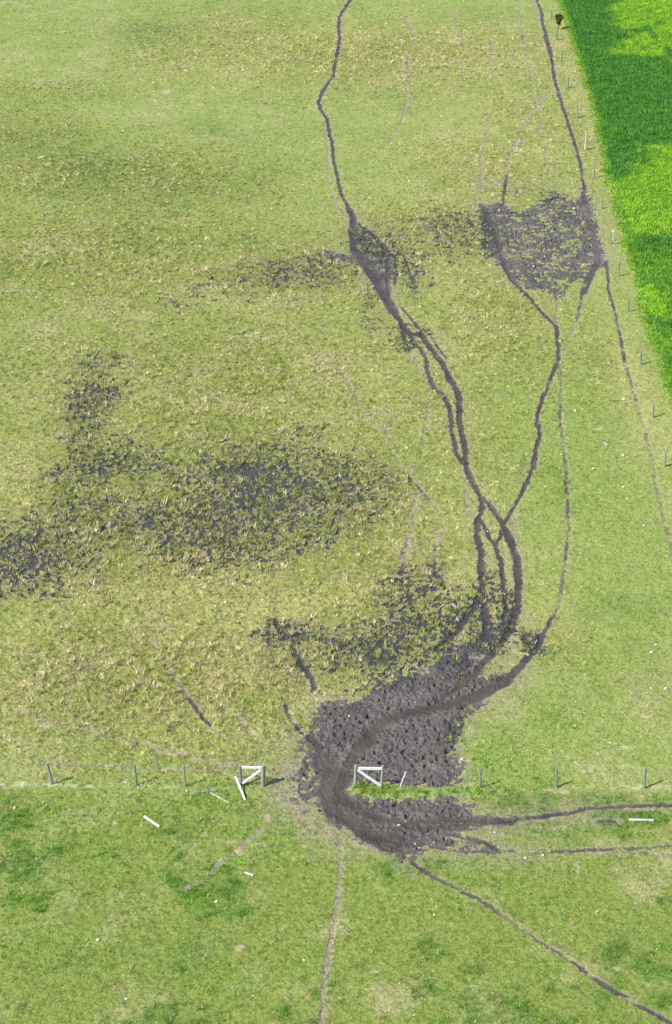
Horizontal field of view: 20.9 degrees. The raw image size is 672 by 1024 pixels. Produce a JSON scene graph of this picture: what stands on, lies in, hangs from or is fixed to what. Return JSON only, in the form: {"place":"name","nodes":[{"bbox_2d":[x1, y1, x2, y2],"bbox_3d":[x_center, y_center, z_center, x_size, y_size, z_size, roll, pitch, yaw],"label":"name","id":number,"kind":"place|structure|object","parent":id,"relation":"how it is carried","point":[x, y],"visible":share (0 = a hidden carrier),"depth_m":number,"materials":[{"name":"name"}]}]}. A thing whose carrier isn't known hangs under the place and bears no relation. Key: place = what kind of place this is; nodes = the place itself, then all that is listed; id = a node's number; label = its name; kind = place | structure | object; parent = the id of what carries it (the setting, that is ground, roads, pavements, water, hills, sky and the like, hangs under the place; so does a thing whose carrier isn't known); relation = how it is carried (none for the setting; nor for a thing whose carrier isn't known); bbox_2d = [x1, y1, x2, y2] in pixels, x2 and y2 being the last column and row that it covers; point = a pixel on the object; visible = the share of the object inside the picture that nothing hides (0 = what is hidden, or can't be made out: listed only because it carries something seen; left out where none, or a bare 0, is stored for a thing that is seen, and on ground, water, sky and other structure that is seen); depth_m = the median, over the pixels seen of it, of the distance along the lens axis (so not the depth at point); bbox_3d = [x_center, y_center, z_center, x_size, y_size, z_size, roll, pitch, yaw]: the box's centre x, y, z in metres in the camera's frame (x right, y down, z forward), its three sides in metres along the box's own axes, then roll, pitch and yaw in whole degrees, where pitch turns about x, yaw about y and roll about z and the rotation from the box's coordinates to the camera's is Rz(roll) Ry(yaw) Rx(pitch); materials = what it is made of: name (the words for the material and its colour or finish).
{"place":"outdoors","nodes":[
{"label":"outdoors","id":0,"kind":"place"},
{"bbox_2d":[0,0,671,1023],"bbox_3d":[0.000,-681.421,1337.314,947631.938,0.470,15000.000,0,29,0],"label":"ground","id":1,"kind":"structure","parent":0,"point":[536,676],"depth_m":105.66,"materials":[{"name":"green plant"}]},
{"bbox_2d":[46,762,52,784],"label":"fence post","id":2,"kind":"object","parent":1,"relation":"on","point":[49,773],"visible":1,"depth_m":84.51,"materials":[{"name":"grey wood"}]},
{"bbox_2d":[133,764,137,785],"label":"fence post","id":3,"kind":"object","parent":1,"relation":"on","point":[135,774],"visible":1,"depth_m":84.53,"materials":[{"name":"grey wood"}]},
{"bbox_2d":[143,815,159,827],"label":"timber","id":4,"kind":"object","parent":1,"relation":"on","point":[151,821],"visible":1,"depth_m":82.39,"materials":[{"name":"grey wood"}]},
{"bbox_2d":[182,765,185,786],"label":"fence post","id":5,"kind":"object","parent":1,"relation":"on","point":[183,769],"visible":1,"depth_m":84.42,"materials":[{"name":"grey wood"}]},
{"bbox_2d":[235,776,245,800],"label":"plank","id":6,"kind":"object","parent":1,"relation":"on","point":[240,788],"visible":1,"depth_m":84.32,"materials":[{"name":"grey wood"}]},
{"bbox_2d":[239,765,265,787],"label":"gateway brace","id":7,"kind":"object","parent":1,"relation":"on","point":[262,769],"visible":1,"depth_m":84.47,"materials":[{"name":"white wood"}]},
{"bbox_2d":[0,4,668,1023],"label":"mud","id":8,"kind":"structure","parent":1,"relation":"on","point":[418,748],"depth_m":101.83,"materials":[{"name":"soil"}]},
{"bbox_2d":[354,764,383,786],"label":"gateway brace","id":9,"kind":"object","parent":1,"relation":"on","point":[359,769],"visible":1,"depth_m":84.32,"materials":[{"name":"grey wood"}]},
{"bbox_2d":[479,767,481,787],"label":"fence post","id":10,"kind":"object","parent":1,"relation":"on","point":[480,778],"visible":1,"depth_m":84.28,"materials":[{"name":"grey wood"}]},
{"bbox_2d":[555,768,557,787],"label":"fence post","id":11,"kind":"object","parent":1,"relation":"on","point":[556,778],"visible":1,"depth_m":84.38,"materials":[{"name":"grey wood"}]},
{"bbox_2d":[555,13,563,28],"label":"tree","id":12,"kind":"object","parent":1,"relation":"on","point":[559,17],"visible":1,"depth_m":206.02,"materials":[{"name":"green plant"}]},
{"bbox_2d":[584,134,586,149],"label":"fence post","id":13,"kind":"object","parent":1,"relation":"on","point":[585,142],"visible":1,"depth_m":167.72,"materials":[{"name":"grey wood"}]},
{"bbox_2d":[556,0,671,404],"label":"crop","id":14,"kind":"object","parent":1,"relation":"on","point":[596,26],"visible":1,"depth_m":176.12,"materials":[{"name":"green plant"}]},
{"bbox_2d":[640,350,641,364],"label":"fence post","id":15,"kind":"object","parent":1,"relation":"on","point":[640,357],"visible":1,"depth_m":125.94,"materials":[{"name":"grey wood"}]},
{"bbox_2d":[629,818,653,821],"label":"timber","id":16,"kind":"object","parent":1,"relation":"on","point":[632,819],"visible":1,"depth_m":82.47,"materials":[{"name":"grey wood"}]},
{"bbox_2d":[643,767,646,788],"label":"fence post","id":17,"kind":"object","parent":1,"relation":"on","point":[644,782],"visible":1,"depth_m":84.30,"materials":[{"name":"grey wood"}]},
{"bbox_2d":[652,401,653,417],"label":"fence post","id":18,"kind":"object","parent":1,"relation":"on","point":[653,410],"visible":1,"depth_m":118.69,"materials":[{"name":"grey wood"}]},
{"bbox_2d":[663,451,666,466],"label":"fence post","id":19,"kind":"object","parent":1,"relation":"on","point":[665,459],"visible":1,"depth_m":112.63,"materials":[{"name":"grey wood"}]},
{"bbox_2d":[4,0,671,1023],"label":"path","id":20,"kind":"structure","parent":0,"point":[344,812],"depth_m":93.29,"materials":[{"name":"brown soil"}]}
]}

